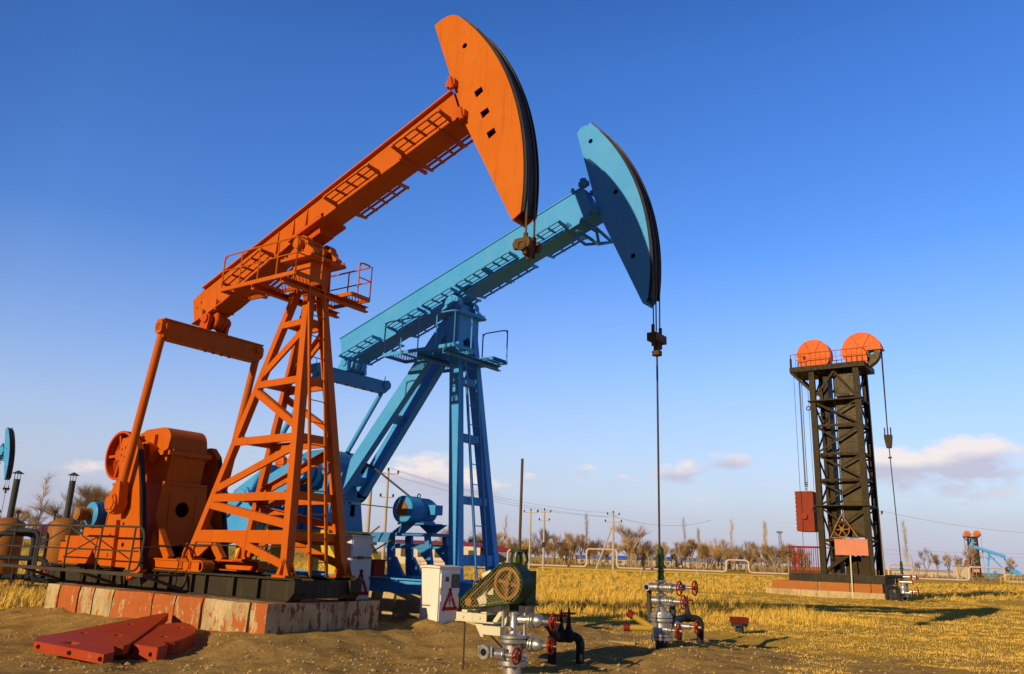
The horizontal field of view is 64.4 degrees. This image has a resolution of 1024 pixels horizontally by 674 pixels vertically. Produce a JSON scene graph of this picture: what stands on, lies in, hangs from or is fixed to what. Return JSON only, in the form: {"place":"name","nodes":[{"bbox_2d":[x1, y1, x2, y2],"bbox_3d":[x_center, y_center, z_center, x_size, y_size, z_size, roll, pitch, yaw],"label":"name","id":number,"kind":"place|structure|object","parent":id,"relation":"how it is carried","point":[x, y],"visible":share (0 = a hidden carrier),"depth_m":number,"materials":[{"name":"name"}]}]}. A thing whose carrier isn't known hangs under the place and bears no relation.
{"place":"outdoors","nodes":[
{"label":"outdoors","id":0,"kind":"place"},
{"bbox_2d":[0,539,1023,673],"bbox_3d":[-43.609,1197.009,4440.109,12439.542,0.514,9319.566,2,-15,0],"label":"ground","id":1,"kind":"structure","parent":0,"point":[395,634],"depth_m":14.38,"materials":[{"name":"soil"}]},
{"bbox_2d":[0,427,14,518],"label":"pumpjack","id":2,"kind":"object","parent":1,"relation":"on","point":[7,451],"visible":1,"depth_m":66.35,"materials":[{"name":"metal"}]},
{"bbox_2d":[0,470,25,582],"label":"heater tank","id":3,"kind":"object","parent":1,"relation":"on","point":[7,540],"visible":0.78,"depth_m":27.44,"materials":[{"name":"metal"}]},
{"bbox_2d":[2,504,44,528],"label":"bare tree","id":4,"kind":"object","parent":1,"relation":"on","point":[25,515],"visible":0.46,"depth_m":101.25,"materials":[{"name":"brown plant"}]},
{"bbox_2d":[0,527,62,588],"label":"pipe manifold","id":5,"kind":"object","parent":1,"relation":"on","point":[33,534],"visible":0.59,"depth_m":25.80,"materials":[{"name":"black metal"}]},
{"bbox_2d":[0,561,73,609],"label":"rough weeds","id":6,"kind":"object","parent":1,"relation":"on","point":[11,601],"visible":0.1,"depth_m":21.14,"materials":[{"name":"yellow plant"}]},
{"bbox_2d":[33,526,47,550],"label":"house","id":7,"kind":"structure","parent":1,"relation":"on","point":[43,538],"depth_m":118.59,"materials":[{"name":"grey glass"}]},
{"bbox_2d":[26,468,59,529],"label":"bare tree","id":8,"kind":"object","parent":1,"relation":"on","point":[38,517],"visible":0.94,"depth_m":74.93,"materials":[{"name":"brown plant"}]},
{"bbox_2d":[40,472,81,582],"bbox_3d":[-15.805,6.872,28.654,1.064,4.160,1.064,2,-15,0],"label":"heater tank","id":9,"kind":"object","parent":1,"relation":"on","point":[50,554],"visible":0.52,"depth_m":28.26,"materials":[{"name":"metal"}]},
{"bbox_2d":[28,492,105,533],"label":"bare tree","id":10,"kind":"object","parent":1,"relation":"on","point":[49,510],"visible":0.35,"depth_m":79.62,"materials":[{"name":"brown plant"}]},
{"bbox_2d":[59,482,110,534],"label":"bare tree","id":11,"kind":"object","parent":1,"relation":"on","point":[95,491],"visible":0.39,"depth_m":81.75,"materials":[{"name":"brown plant"}]},
{"bbox_2d":[33,613,168,663],"bbox_3d":[-6.039,4.499,12.292,1.448,0.409,3.369,2,-15,0],"label":"crank weight","id":12,"kind":"object","parent":1,"relation":"on","point":[102,644],"visible":0.97,"depth_m":11.48,"materials":[{"name":"red paint"}]},
{"bbox_2d":[117,622,195,660],"bbox_3d":[-5.314,4.580,12.251,0.944,0.369,2.010,2,-15,0],"label":"crank weight","id":13,"kind":"object","parent":1,"relation":"on","point":[160,642],"visible":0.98,"depth_m":11.83,"materials":[{"name":"red paint"}]},
{"bbox_2d":[44,583,379,633],"bbox_3d":[-5.940,5.275,15.574,6.839,0.771,2.577,-8,-18,34],"label":"pumpjack foundation","id":14,"kind":"object","parent":1,"relation":"on","point":[212,613],"visible":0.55,"depth_m":13.99,"materials":[{"name":"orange concrete"}]},
{"bbox_2d":[0,15,541,602],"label":"pumpjack","id":15,"kind":"object","parent":14,"relation":"on","point":[156,519],"visible":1,"depth_m":15.47,"materials":[{"name":"orange paint"}]},
{"bbox_2d":[255,456,288,556],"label":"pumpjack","id":16,"kind":"object","parent":1,"relation":"on","point":[282,461],"visible":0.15,"depth_m":108.34,"materials":[{"name":"black paint"}]},
{"bbox_2d":[346,534,375,598],"bbox_3d":[-3.273,5.079,16.946,0.384,1.870,0.680,-9,-19,35],"label":"electrical cabinet","id":17,"kind":"object","parent":1,"relation":"on","point":[359,552],"visible":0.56,"depth_m":16.95,"materials":[{"name":"white metal"}]},
{"bbox_2d":[365,490,371,531],"bbox_3d":[-10.215,13.212,57.660,0.336,7.400,0.336,2,-15,0],"label":"utility pole","id":18,"kind":"object","parent":1,"relation":"on","point":[368,514],"visible":0.31,"depth_m":57.74,"materials":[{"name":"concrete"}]},
{"bbox_2d":[379,468,398,559],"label":"utility pole","id":19,"kind":"object","parent":1,"relation":"on","point":[386,497],"visible":0.81,"depth_m":72.66,"materials":[{"name":"concrete"}]},
{"bbox_2d":[395,540,482,564],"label":"warehouse","id":20,"kind":"structure","parent":1,"relation":"on","point":[468,550],"depth_m":117.14,"materials":[{"name":"white"}]},
{"bbox_2d":[419,565,462,623],"bbox_3d":[-1.395,5.055,15.761,0.544,1.210,0.700,-9,-19,35],"label":"electrical cabinet","id":21,"kind":"object","parent":1,"relation":"on","point":[439,596],"visible":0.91,"depth_m":15.57,"materials":[{"name":"white metal"}]},
{"bbox_2d":[368,590,534,625],"bbox_3d":[-3.371,6.218,18.735,8.128,0.837,1.996,-9,-19,35],"label":"pumpjack foundation","id":22,"kind":"object","parent":1,"relation":"on","point":[400,605],"visible":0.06,"depth_m":16.88,"materials":[{"name":"concrete"}]},
{"bbox_2d":[227,122,666,596],"bbox_3d":[-2.059,0.758,19.359,12.279,10.128,2.610,-9,-19,35],"label":"pumpjack","id":23,"kind":"object","parent":22,"relation":"on","point":[620,207],"visible":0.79,"depth_m":18.34,"materials":[{"name":"blue paint"}]},
{"bbox_2d":[480,545,511,562],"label":"warehouse","id":24,"kind":"structure","parent":1,"relation":"on","point":[502,552],"depth_m":121.65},
{"bbox_2d":[455,459,538,669],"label":"pump drive","id":25,"kind":"structure","parent":1,"relation":"on","point":[511,584],"depth_m":11.75,"materials":[{"name":"green paint"}]},
{"bbox_2d":[497,530,510,546],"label":"bare tree","id":26,"kind":"object","parent":1,"relation":"on","point":[499,542],"visible":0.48,"depth_m":191.30,"materials":[{"name":"brown plant"}]},
{"bbox_2d":[504,535,517,548],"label":"bare tree","id":27,"kind":"object","parent":1,"relation":"on","point":[508,542],"visible":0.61,"depth_m":198.19,"materials":[{"name":"brown plant"}]},
{"bbox_2d":[0,550,1023,625],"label":"tall dry grass","id":28,"kind":"structure","parent":1,"relation":"on","point":[716,613],"depth_m":32.33,"materials":[{"name":"yellow plant"}]},
{"bbox_2d":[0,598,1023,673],"bbox_3d":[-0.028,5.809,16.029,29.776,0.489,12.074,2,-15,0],"label":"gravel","id":29,"kind":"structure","parent":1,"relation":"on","point":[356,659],"depth_m":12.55,"materials":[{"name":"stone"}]},
{"bbox_2d":[477,602,559,673],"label":"wellhead","id":30,"kind":"object","parent":1,"relation":"on","point":[510,656],"visible":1,"depth_m":11.42,"materials":[{"name":"metal"}]},
{"bbox_2d":[22,541,1022,584],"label":"brush","id":31,"kind":"object","parent":1,"relation":"on","point":[744,570],"visible":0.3,"depth_m":173.72,"materials":[{"name":"plant"}]},
{"bbox_2d":[517,541,536,556],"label":"bare tree","id":32,"kind":"object","parent":1,"relation":"on","point":[525,545],"visible":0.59,"depth_m":164.53,"materials":[{"name":"brown plant"}]},
{"bbox_2d":[524,509,537,567],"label":"utility pole","id":33,"kind":"object","parent":1,"relation":"on","point":[529,557],"visible":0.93,"depth_m":114.41,"materials":[{"name":"concrete"}]},
{"bbox_2d":[531,544,549,555],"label":"bare tree","id":34,"kind":"object","parent":1,"relation":"on","point":[539,546],"visible":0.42,"depth_m":199.61,"materials":[{"name":"brown plant"}]},
{"bbox_2d":[531,527,555,563],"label":"bare tree","id":35,"kind":"object","parent":1,"relation":"on","point":[548,538],"visible":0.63,"depth_m":165.71,"materials":[{"name":"brown plant"}]},
{"bbox_2d":[538,508,551,569],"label":"utility pole","id":36,"kind":"object","parent":1,"relation":"on","point":[543,551],"visible":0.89,"depth_m":106.54,"materials":[{"name":"concrete"}]},
{"bbox_2d":[542,534,556,564],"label":"bare tree","id":37,"kind":"object","parent":1,"relation":"on","point":[550,547],"visible":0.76,"depth_m":182.85,"materials":[{"name":"brown plant"}]},
{"bbox_2d":[557,543,565,564],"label":"bare tree","id":38,"kind":"object","parent":1,"relation":"on","point":[560,551],"visible":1,"depth_m":168.59,"materials":[{"name":"brown plant"}]},
{"bbox_2d":[552,531,573,564],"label":"bare tree","id":39,"kind":"object","parent":1,"relation":"on","point":[568,536],"visible":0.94,"depth_m":169.79,"materials":[{"name":"brown plant"}]},
{"bbox_2d":[543,607,584,664],"bbox_3d":[0.769,4.601,12.058,0.576,1.053,1.490,0,-15,7],"label":"flowline pipe","id":40,"kind":"object","parent":1,"relation":"on","point":[567,634],"visible":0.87,"depth_m":12.61,"materials":[{"name":"black metal"}]},
{"bbox_2d":[560,533,581,564],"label":"bare tree","id":41,"kind":"object","parent":1,"relation":"on","point":[573,550],"visible":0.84,"depth_m":177.69,"materials":[{"name":"brown plant"}]},
{"bbox_2d":[571,533,586,565],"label":"bare tree","id":42,"kind":"object","parent":1,"relation":"on","point":[583,543],"visible":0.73,"depth_m":181.65,"materials":[{"name":"brown plant"}]},
{"bbox_2d":[582,513,589,545],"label":"bare tree","id":43,"kind":"object","parent":1,"relation":"on","point":[586,530],"visible":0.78,"depth_m":232.55,"materials":[{"name":"brown plant"}]},
{"bbox_2d":[583,537,595,563],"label":"bare tree","id":44,"kind":"object","parent":1,"relation":"on","point":[587,546],"visible":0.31,"depth_m":219.03,"materials":[{"name":"brown plant"}]},
{"bbox_2d":[577,555,610,564],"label":"shed","id":45,"kind":"structure","parent":1,"relation":"on","point":[594,559],"depth_m":265.84,"materials":[{"name":"white glass"}]},
{"bbox_2d":[585,536,606,565],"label":"bare tree","id":46,"kind":"object","parent":1,"relation":"on","point":[593,544],"visible":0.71,"depth_m":191.34,"materials":[{"name":"brown plant"}]},
{"bbox_2d":[595,511,621,571],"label":"utility pole","id":47,"kind":"object","parent":1,"relation":"on","point":[612,530],"visible":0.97,"depth_m":103.91,"materials":[{"name":"concrete"}]},
{"bbox_2d":[605,541,620,566],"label":"bare tree","id":48,"kind":"object","parent":1,"relation":"on","point":[609,544],"visible":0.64,"depth_m":173.95,"materials":[{"name":"brown plant"}]},
{"bbox_2d":[608,640,635,644],"bbox_3d":[2.033,5.669,15.069,0.594,0.060,0.148,-10,-19,38],"label":"plank","id":49,"kind":"object","parent":1,"relation":"on","point":[626,642],"visible":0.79,"depth_m":15.02,"materials":[{"name":"paint"}]},
{"bbox_2d":[617,533,636,565],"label":"bare tree","id":50,"kind":"object","parent":1,"relation":"on","point":[628,548],"visible":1,"depth_m":163.94,"materials":[{"name":"brown plant"}]},
{"bbox_2d":[615,556,640,565],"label":"shed","id":51,"kind":"structure","parent":1,"relation":"on","point":[623,559],"depth_m":250.36,"materials":[{"name":"white glass"}]},
{"bbox_2d":[618,533,645,567],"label":"bare tree","id":52,"kind":"object","parent":1,"relation":"on","point":[635,554],"visible":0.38,"depth_m":173.76,"materials":[{"name":"brown plant"}]},
{"bbox_2d":[614,520,650,566],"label":"bare tree","id":53,"kind":"object","parent":1,"relation":"on","point":[636,536],"visible":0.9,"depth_m":172.39,"materials":[{"name":"brown plant"}]},
{"bbox_2d":[637,539,653,567],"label":"bare tree","id":54,"kind":"object","parent":1,"relation":"on","point":[642,553],"visible":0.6,"depth_m":168.56,"materials":[{"name":"brown plant"}]},
{"bbox_2d":[640,541,657,567],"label":"bare tree","id":55,"kind":"object","parent":1,"relation":"on","point":[647,549],"visible":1,"depth_m":165.62,"materials":[{"name":"brown plant"}]},
{"bbox_2d":[538,567,773,576],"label":"pipeline","id":56,"kind":"object","parent":1,"relation":"on","point":[737,575],"visible":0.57,"depth_m":100.02,"materials":[{"name":"yellow paint"}]},
{"bbox_2d":[641,556,673,566],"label":"shed","id":57,"kind":"structure","parent":1,"relation":"on","point":[654,561],"depth_m":251.83,"materials":[{"name":"white glass"}]},
{"bbox_2d":[653,543,669,567],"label":"bare tree","id":58,"kind":"object","parent":1,"relation":"on","point":[666,549],"visible":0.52,"depth_m":206.79,"materials":[{"name":"brown plant"}]},
{"bbox_2d":[623,547,701,648],"bbox_3d":[2.679,4.830,14.601,1.357,2.060,0.587,-9,-19,35],"label":"wellhead","id":59,"kind":"object","parent":1,"relation":"on","point":[660,617],"visible":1,"depth_m":14.49,"materials":[{"name":"metal"}]},
{"bbox_2d":[672,541,687,568],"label":"bare tree","id":60,"kind":"object","parent":1,"relation":"on","point":[681,546],"visible":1,"depth_m":174.08,"materials":[{"name":"brown plant"}]},
{"bbox_2d":[677,541,691,568],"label":"bare tree","id":61,"kind":"object","parent":1,"relation":"on","point":[684,556],"visible":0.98,"depth_m":173.78,"materials":[{"name":"brown plant"}]},
{"bbox_2d":[671,596,703,642],"bbox_3d":[3.397,5.714,15.949,0.632,1.176,2.161,-3,-16,16],"label":"flowline pipe","id":62,"kind":"object","parent":1,"relation":"on","point":[687,616],"visible":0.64,"depth_m":16.50,"materials":[{"name":"black metal"}]},
{"bbox_2d":[675,558,709,567],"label":"shed","id":63,"kind":"structure","parent":1,"relation":"on","point":[687,564],"depth_m":252.80,"materials":[{"name":"white glass"}]},
{"bbox_2d":[682,537,706,569],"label":"bare tree","id":64,"kind":"object","parent":1,"relation":"on","point":[692,546],"visible":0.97,"depth_m":174.53,"materials":[{"name":"brown plant"}]},
{"bbox_2d":[696,539,707,568],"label":"bare tree","id":65,"kind":"object","parent":1,"relation":"on","point":[701,557],"visible":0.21,"depth_m":202.90,"materials":[{"name":"brown plant"}]},
{"bbox_2d":[698,542,715,569],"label":"bare tree","id":66,"kind":"object","parent":1,"relation":"on","point":[707,557],"visible":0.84,"depth_m":173.03,"materials":[{"name":"brown plant"}]},
{"bbox_2d":[700,543,713,569],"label":"bare tree","id":67,"kind":"object","parent":1,"relation":"on","point":[707,547],"visible":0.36,"depth_m":175.06,"materials":[{"name":"brown plant"}]},
{"bbox_2d":[708,541,723,569],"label":"bare tree","id":68,"kind":"object","parent":1,"relation":"on","point":[717,550],"visible":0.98,"depth_m":169.62,"materials":[{"name":"brown plant"}]},
{"bbox_2d":[709,558,724,568],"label":"shed","id":69,"kind":"structure","parent":1,"relation":"on","point":[719,563],"depth_m":253.48,"materials":[{"name":"white glass"}]},
{"bbox_2d":[417,548,1023,582],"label":"pipeline","id":70,"kind":"object","parent":1,"relation":"on","point":[642,569],"visible":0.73,"depth_m":109.74,"materials":[{"name":"metal"}]},
{"bbox_2d":[710,536,731,569],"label":"bare tree","id":71,"kind":"object","parent":1,"relation":"on","point":[722,544],"visible":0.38,"depth_m":177.13,"materials":[{"name":"brown plant"}]},
{"bbox_2d":[721,546,739,569],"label":"bare tree","id":72,"kind":"object","parent":1,"relation":"on","point":[727,555],"visible":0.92,"depth_m":157.99,"materials":[{"name":"brown plant"}]},
{"bbox_2d":[728,518,734,567],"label":"bare tree","id":73,"kind":"object","parent":1,"relation":"on","point":[730,536],"visible":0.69,"depth_m":230.38,"materials":[{"name":"brown plant"}]},
{"bbox_2d":[729,616,748,633],"bbox_3d":[5.484,7.018,19.580,0.420,0.500,0.399,2,-15,0],"label":"capped pipe stub","id":74,"kind":"object","parent":1,"relation":"on","point":[739,623],"visible":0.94,"depth_m":19.48,"materials":[{"name":"red paint"}]},
{"bbox_2d":[727,561,753,569],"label":"shed","id":75,"kind":"structure","parent":1,"relation":"on","point":[729,565],"depth_m":254.80,"materials":[{"name":"white glass"}]},
{"bbox_2d":[737,540,759,572],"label":"bare tree","id":76,"kind":"object","parent":1,"relation":"on","point":[745,553],"visible":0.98,"depth_m":158.98,"materials":[{"name":"brown plant"}]},
{"bbox_2d":[746,555,757,571],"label":"bare tree","id":77,"kind":"object","parent":1,"relation":"on","point":[754,558],"visible":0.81,"depth_m":159.12,"materials":[{"name":"brown plant"}]},
{"bbox_2d":[743,539,761,570],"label":"bare tree","id":78,"kind":"object","parent":1,"relation":"on","point":[751,549],"visible":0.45,"depth_m":188.42,"materials":[{"name":"brown plant"}]},
{"bbox_2d":[754,543,769,571],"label":"bare tree","id":79,"kind":"object","parent":1,"relation":"on","point":[762,552],"visible":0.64,"depth_m":163.14,"materials":[{"name":"brown plant"}]},
{"bbox_2d":[755,542,772,571],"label":"bare tree","id":80,"kind":"object","parent":1,"relation":"on","point":[763,546],"visible":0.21,"depth_m":187.68,"materials":[{"name":"brown plant"}]},
{"bbox_2d":[759,518,769,547],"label":"bare tree","id":81,"kind":"object","parent":1,"relation":"on","point":[765,529],"visible":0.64,"depth_m":223.30,"materials":[{"name":"brown plant"}]},
{"bbox_2d":[763,546,780,572],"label":"bare tree","id":82,"kind":"object","parent":1,"relation":"on","point":[770,551],"visible":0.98,"depth_m":158.22,"materials":[{"name":"brown plant"}]},
{"bbox_2d":[776,531,782,569],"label":"lattice mast","id":83,"kind":"object","parent":1,"relation":"on","point":[779,532],"visible":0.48,"depth_m":277.19,"materials":[{"name":"grey metal"}]},
{"bbox_2d":[538,588,1023,673],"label":"short dry grass","id":84,"kind":"structure","parent":1,"relation":"on","point":[910,637],"depth_m":20.63,"materials":[{"name":"yellow plant"}]},
{"bbox_2d":[775,541,789,572],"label":"bare tree","id":85,"kind":"object","parent":1,"relation":"on","point":[784,555],"visible":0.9,"depth_m":157.97,"materials":[{"name":"brown plant"}]},
{"bbox_2d":[773,541,795,572],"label":"bare tree","id":86,"kind":"object","parent":1,"relation":"on","point":[784,547],"visible":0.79,"depth_m":157.54,"materials":[{"name":"brown plant"}]},
{"bbox_2d":[793,548,810,572],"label":"bare tree","id":87,"kind":"object","parent":1,"relation":"on","point":[803,557],"visible":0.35,"depth_m":194.60,"materials":[{"name":"brown plant"}]},
{"bbox_2d":[766,580,896,599],"bbox_3d":[17.059,13.614,43.363,6.100,1.061,2.870,-9,-18,35],"label":"tower foundation","id":88,"kind":"object","parent":1,"relation":"on","point":[822,589],"visible":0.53,"depth_m":42.21,"materials":[{"name":"orange paint"}]},
{"bbox_2d":[789,332,900,597],"bbox_3d":[17.968,6.860,44.557,5.500,14.179,2.735,-9,-18,35],"label":"tower pumping unit","id":89,"kind":"object","parent":88,"relation":"on","point":[815,360],"visible":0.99,"depth_m":44.20,"materials":[{"name":"black paint"}]},
{"bbox_2d":[878,506,885,575],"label":"utility pole","id":90,"kind":"object","parent":1,"relation":"on","point":[882,547],"visible":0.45,"depth_m":70.69,"materials":[{"name":"concrete"}]},
{"bbox_2d":[884,575,902,601],"bbox_3d":[19.230,12.758,40.811,1.464,1.535,0.681,7,-16,-16],"label":"flowline pipe","id":91,"kind":"object","parent":1,"relation":"on","point":[886,589],"visible":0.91,"depth_m":40.52,"materials":[{"name":"black metal"}]},
{"bbox_2d":[901,520,909,572],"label":"bare tree","id":92,"kind":"object","parent":1,"relation":"on","point":[905,541],"visible":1,"depth_m":184.13,"materials":[{"name":"brown plant"}]},
{"bbox_2d":[893,561,919,600],"bbox_3d":[20.090,12.601,41.447,1.214,2.266,0.646,-9,-18,35],"label":"wellhead","id":93,"kind":"object","parent":1,"relation":"on","point":[905,592],"visible":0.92,"depth_m":41.36,"materials":[{"name":"metal"}]},
{"bbox_2d":[890,568,953,577],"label":"boundary building","id":94,"kind":"structure","parent":1,"relation":"on","point":[941,573],"depth_m":215.60,"materials":[{"name":"beige concrete"}]},
{"bbox_2d":[917,547,939,577],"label":"bare tree","id":95,"kind":"object","parent":1,"relation":"on","point":[921,557],"visible":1,"depth_m":164.42,"materials":[{"name":"brown plant"}]},
{"bbox_2d":[929,552,940,577],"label":"bare tree","id":96,"kind":"object","parent":1,"relation":"on","point":[936,562],"visible":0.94,"depth_m":163.59,"materials":[{"name":"brown plant"}]},
{"bbox_2d":[940,553,951,575],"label":"bare tree","id":97,"kind":"object","parent":1,"relation":"on","point":[947,563],"visible":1,"depth_m":162.18,"materials":[{"name":"brown plant"}]},
{"bbox_2d":[951,565,968,578],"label":"house","id":98,"kind":"structure","parent":1,"relation":"on","point":[964,572],"depth_m":199.37,"materials":[{"name":"beige paint"}]},
{"bbox_2d":[952,555,967,578],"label":"bare tree","id":99,"kind":"object","parent":1,"relation":"on","point":[959,561],"visible":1,"depth_m":161.73,"materials":[{"name":"brown plant"}]},
{"bbox_2d":[961,545,983,580],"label":"bare tree","id":100,"kind":"object","parent":1,"relation":"on","point":[972,552],"visible":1,"depth_m":160.76,"materials":[{"name":"brown plant"}]},
{"bbox_2d":[963,530,985,576],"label":"tower pumping unit","id":101,"kind":"object","parent":1,"relation":"on","point":[976,571],"visible":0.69,"depth_m":241.32,"materials":[{"name":"black paint"}]},
{"bbox_2d":[968,540,1022,578],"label":"pumpjack","id":102,"kind":"object","parent":1,"relation":"on","point":[1015,572],"visible":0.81,"depth_m":218.96,"materials":[{"name":"metal"}]},
{"bbox_2d":[1005,557,1017,578],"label":"bare tree","id":103,"kind":"object","parent":1,"relation":"on","point":[1011,563],"visible":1,"depth_m":157.16,"materials":[{"name":"brown plant"}]},
{"bbox_2d":[1000,576,1023,587],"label":"yellow railing","id":104,"kind":"object","parent":1,"relation":"on","point":[1012,580],"visible":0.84,"depth_m":96.31,"materials":[{"name":"metal"}]},
{"bbox_2d":[0,0,1023,573],"label":"sky","id":105,"kind":"structure","parent":0,"point":[826,171],"materials":[{"name":"blue"}]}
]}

